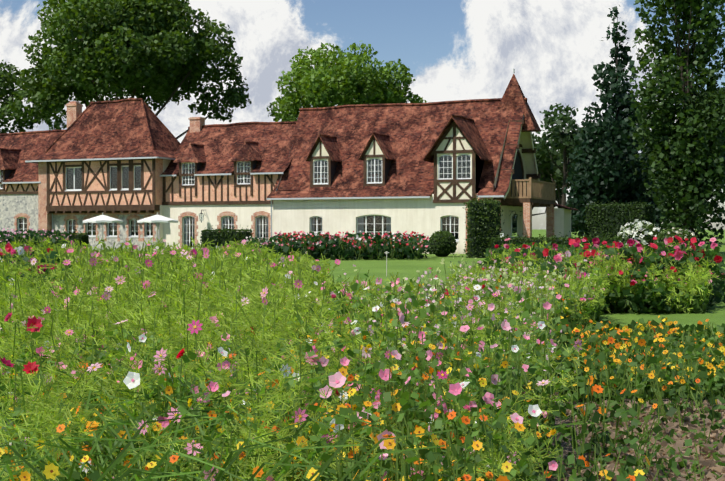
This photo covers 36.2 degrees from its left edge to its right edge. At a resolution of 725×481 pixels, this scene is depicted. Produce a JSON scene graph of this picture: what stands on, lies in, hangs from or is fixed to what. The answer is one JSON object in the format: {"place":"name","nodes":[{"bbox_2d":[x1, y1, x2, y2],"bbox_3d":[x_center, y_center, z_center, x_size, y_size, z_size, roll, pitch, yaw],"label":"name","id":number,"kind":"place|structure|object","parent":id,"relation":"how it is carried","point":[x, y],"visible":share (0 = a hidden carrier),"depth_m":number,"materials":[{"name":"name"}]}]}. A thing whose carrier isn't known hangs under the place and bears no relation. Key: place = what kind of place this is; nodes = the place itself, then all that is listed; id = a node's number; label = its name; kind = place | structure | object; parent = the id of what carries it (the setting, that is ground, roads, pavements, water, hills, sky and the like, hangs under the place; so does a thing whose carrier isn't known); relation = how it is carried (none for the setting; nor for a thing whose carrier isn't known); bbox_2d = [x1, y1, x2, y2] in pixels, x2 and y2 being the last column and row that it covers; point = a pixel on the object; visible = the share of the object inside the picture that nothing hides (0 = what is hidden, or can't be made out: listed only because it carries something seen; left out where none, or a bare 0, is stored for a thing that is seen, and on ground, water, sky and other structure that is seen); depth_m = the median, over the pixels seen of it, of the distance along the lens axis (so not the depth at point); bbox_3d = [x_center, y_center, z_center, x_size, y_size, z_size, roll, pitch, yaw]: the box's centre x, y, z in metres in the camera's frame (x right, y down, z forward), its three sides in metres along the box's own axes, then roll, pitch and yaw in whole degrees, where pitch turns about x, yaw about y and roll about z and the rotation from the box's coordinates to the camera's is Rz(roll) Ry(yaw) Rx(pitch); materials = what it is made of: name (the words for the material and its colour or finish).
{"place":"outdoors","nodes":[
{"label":"outdoors","id":0,"kind":"place"},
{"bbox_2d":[0,194,159,250],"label":"house stone walls","id":1,"kind":"structure","parent":0,"point":[12,206],"depth_m":70.17,"materials":[{"name":"grey stone"}]},
{"bbox_2d":[0,131,395,169],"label":"dormer roofs","id":2,"kind":"structure","parent":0,"point":[246,151],"depth_m":65.17,"materials":[{"name":"red tile"}]},
{"bbox_2d":[0,154,516,248],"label":"window frames","id":3,"kind":"structure","parent":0,"point":[262,224],"depth_m":64.82,"materials":[{"name":"white wood"}]},
{"bbox_2d":[1,156,517,242],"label":"house window glass","id":4,"kind":"object","parent":3,"relation":"in","point":[514,227],"visible":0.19,"depth_m":62.09,"materials":[{"name":"glass"}]},
{"bbox_2d":[1,153,521,247],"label":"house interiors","id":5,"kind":"object","parent":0,"point":[378,221],"depth_m":65.44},
{"bbox_2d":[0,120,555,212],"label":"timber framing","id":6,"kind":"object","parent":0,"point":[142,208],"visible":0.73,"depth_m":66.19,"materials":[{"name":"brown wood"}]},
{"bbox_2d":[0,158,277,205],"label":"half-timbered wall","id":7,"kind":"structure","parent":6,"relation":"in","point":[95,184],"depth_m":67.03,"materials":[{"name":"beige paint"}]},
{"bbox_2d":[14,101,553,252],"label":"brickwork","id":8,"kind":"object","parent":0,"point":[74,110],"visible":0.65,"depth_m":68.44,"materials":[{"name":"brick"}]},
{"bbox_2d":[184,217,390,247],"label":"house curtains","id":9,"kind":"object","parent":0,"point":[361,224],"depth_m":65.00,"materials":[{"name":"white fabric"}]},
{"bbox_2d":[0,74,577,210],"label":"house roofs","id":10,"kind":"structure","parent":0,"point":[129,127],"depth_m":64.57,"materials":[{"name":"red tile"}]},
{"bbox_2d":[4,154,483,192],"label":"dormer side walls","id":11,"kind":"structure","parent":10,"relation":"on","point":[333,167],"depth_m":62.53,"materials":[{"name":"brown wood"}]},
{"bbox_2d":[2,68,514,235],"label":"house gutters","id":12,"kind":"object","parent":10,"relation":"attached to","point":[32,161],"visible":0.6,"depth_m":64.33,"materials":[{"name":"metal"}]},
{"bbox_2d":[199,210,522,222],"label":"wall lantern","id":13,"kind":"object","parent":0,"point":[201,213],"visible":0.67,"depth_m":65.60,"materials":[{"name":"metal"}]},
{"bbox_2d":[0,0,724,229],"label":"sky","id":14,"kind":"structure","parent":0,"point":[453,50],"materials":[{"name":"white"}]},
{"bbox_2d":[155,145,570,253],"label":"house render walls","id":15,"kind":"structure","parent":0,"point":[419,215],"depth_m":62.00,"materials":[{"name":"beige paint"}]},
{"bbox_2d":[96,229,724,397],"bbox_3d":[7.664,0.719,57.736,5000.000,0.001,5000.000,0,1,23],"label":"lawn","id":16,"kind":"structure","parent":0,"point":[410,267],"depth_m":33.62,"materials":[{"name":"green plant"}]},
{"bbox_2d":[0,60,41,132],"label":"tree","id":17,"kind":"object","parent":16,"relation":"on","point":[7,80],"depth_m":102.81,"materials":[{"name":"green plant"}]},
{"bbox_2d":[53,228,94,248],"bbox_3d":[-17.531,-0.016,65.297,3.086,1.421,2.090,0,1,23],"label":"hedge","id":18,"kind":"object","parent":16,"relation":"on","point":[82,234],"depth_m":64.91,"materials":[{"name":"green plant"}]},
{"bbox_2d":[90,213,118,251],"bbox_3d":[-15.057,-0.484,64.210,2.298,2.270,2.298,0,1,23],"label":"parasol pole","id":19,"kind":"object","parent":16,"relation":"on","point":[102,229],"visible":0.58,"depth_m":64.19,"materials":[{"name":"white metal"}]},
{"bbox_2d":[83,215,122,222],"bbox_3d":[-15.057,-1.259,64.202,2.293,0.480,2.293,0,1,23],"label":"patio umbrella","id":20,"kind":"object","parent":19,"relation":"on","point":[103,219],"visible":0.92,"depth_m":63.46,"materials":[{"name":"white fabric"}]},
{"bbox_2d":[0,0,251,138],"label":"oak tree","id":21,"kind":"object","parent":16,"relation":"on","point":[152,48],"depth_m":96.41,"materials":[{"name":"green plant"}]},
{"bbox_2d":[150,212,177,243],"bbox_3d":[-11.704,-0.474,63.270,2.298,2.270,2.298,0,1,23],"label":"parasol pole","id":22,"kind":"object","parent":16,"relation":"on","point":[157,225],"visible":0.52,"depth_m":63.25,"materials":[{"name":"white metal"}]},
{"bbox_2d":[137,215,177,222],"bbox_3d":[-11.704,-1.249,63.261,2.293,0.480,2.293,0,1,23],"label":"patio umbrella","id":23,"kind":"object","parent":22,"relation":"on","point":[159,219],"visible":0.98,"depth_m":62.51,"materials":[{"name":"white fabric"}]},
{"bbox_2d":[200,225,253,250],"bbox_3d":[-7.539,-0.092,61.646,3.254,1.628,1.913,0,1,23],"label":"hedge","id":24,"kind":"object","parent":16,"relation":"on","point":[230,230],"depth_m":61.17,"materials":[{"name":"green plant"}]},
{"bbox_2d":[266,41,426,121],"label":"ash tree","id":25,"kind":"object","parent":16,"relation":"on","point":[326,81],"visible":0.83,"depth_m":98.94,"materials":[{"name":"green plant"}]},
{"bbox_2d":[384,251,388,275],"bbox_3d":[0.677,0.649,30.996,0.140,0.700,0.060,0,1,23],"label":"light","id":26,"kind":"object","parent":16,"relation":"on","point":[386,252],"visible":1,"depth_m":30.99,"materials":[{"name":"beige metal"}]},
{"bbox_2d":[429,230,457,256],"bbox_3d":[3.779,0.146,52.560,1.448,1.314,1.486,0,1,23],"label":"topiary ball","id":27,"kind":"object","parent":16,"relation":"on","point":[450,236],"depth_m":52.14,"materials":[{"name":"green plant"}]},
{"bbox_2d":[462,196,504,257],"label":"hedge pillar","id":28,"kind":"structure","parent":16,"relation":"on","point":[486,201],"depth_m":50.06,"materials":[{"name":"green plant"}]},
{"bbox_2d":[532,147,568,215],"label":"tree","id":29,"kind":"object","parent":16,"relation":"on","point":[556,188],"depth_m":107.60,"materials":[{"name":"green plant"}]},
{"bbox_2d":[484,231,624,257],"bbox_3d":[8.207,0.184,47.394,6.047,1.379,1.859,0,1,5],"label":"low hedge","id":30,"kind":"object","parent":16,"relation":"on","point":[498,238],"depth_m":47.01,"materials":[{"name":"green plant"}]},
{"bbox_2d":[532,103,587,205],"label":"deciduous tree","id":31,"kind":"object","parent":16,"relation":"on","point":[569,141],"depth_m":83.98,"materials":[{"name":"green plant"}]},
{"bbox_2d":[534,121,599,207],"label":"tree","id":32,"kind":"object","parent":16,"relation":"on","point":[545,159],"depth_m":99.50,"materials":[{"name":"green plant"}]},
{"bbox_2d":[562,5,670,235],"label":"fir tree","id":33,"kind":"object","parent":16,"relation":"on","point":[606,141],"depth_m":75.08,"materials":[{"name":"green plant"}]},
{"bbox_2d":[581,200,655,237],"bbox_3d":[14.678,-0.809,63.358,4.244,3.046,2.716,0,1,23],"label":"tall hedge","id":34,"kind":"object","parent":16,"relation":"on","point":[637,205],"depth_m":62.77,"materials":[{"name":"green plant"}]},
{"bbox_2d":[617,219,661,246],"bbox_3d":[12.584,0.015,50.181,2.207,1.975,2.437,0,1,23],"label":"hydrangea shrub","id":35,"kind":"object","parent":16,"relation":"on","point":[640,226],"depth_m":49.57,"materials":[{"name":"white plant"}]},
{"bbox_2d":[627,0,724,248],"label":"poplar tree","id":36,"kind":"object","parent":16,"relation":"on","point":[699,119],"depth_m":57.52,"materials":[{"name":"green plant"}]},
{"bbox_2d":[653,227,699,245],"bbox_3d":[13.394,0.221,47.221,1.977,1.616,1.991,0,1,23],"label":"shrub","id":37,"kind":"object","parent":16,"relation":"on","point":[679,232],"depth_m":46.77,"materials":[{"name":"plant"}]},
{"bbox_2d":[633,125,724,226],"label":"tree","id":38,"kind":"object","parent":16,"relation":"on","point":[642,165],"depth_m":95.98,"materials":[{"name":"green plant"}]},
{"bbox_2d":[680,87,724,179],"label":"tree","id":39,"kind":"object","parent":16,"relation":"on","point":[718,131],"depth_m":88.65,"materials":[{"name":"green plant"}]},
{"bbox_2d":[312,114,539,237],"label":"cream house panels","id":40,"kind":"object","parent":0,"point":[525,139],"visible":0.38,"depth_m":60.43,"materials":[{"name":"beige paint"}]},
{"bbox_2d":[500,177,554,200],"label":"balcony","id":41,"kind":"structure","parent":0,"point":[538,189],"depth_m":59.12,"materials":[{"name":"brown wood"}]},
{"bbox_2d":[537,398,709,477],"bbox_3d":[0.630,1.198,11.576,10.072,0.001,19.076,0,1,-23],"label":"soil edge","id":42,"kind":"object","parent":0,"point":[567,449],"depth_m":7.04,"materials":[{"name":"brown soil"}]},
{"bbox_2d":[0,236,718,480],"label":"meadow feathery leaves","id":43,"kind":"object","parent":42,"relation":"on","point":[248,310],"visible":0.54,"depth_m":6.63,"materials":[{"name":"green plant"}]},
{"bbox_2d":[0,228,724,480],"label":"flowers","id":44,"kind":"object","parent":42,"relation":"on","point":[651,360],"visible":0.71,"depth_m":5.96,"materials":[{"name":"plant"}]},
{"bbox_2d":[538,398,724,480],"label":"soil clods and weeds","id":45,"kind":"object","parent":42,"relation":"on","point":[711,454],"visible":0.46,"depth_m":6.63,"materials":[{"name":"brown soil"}]}
]}

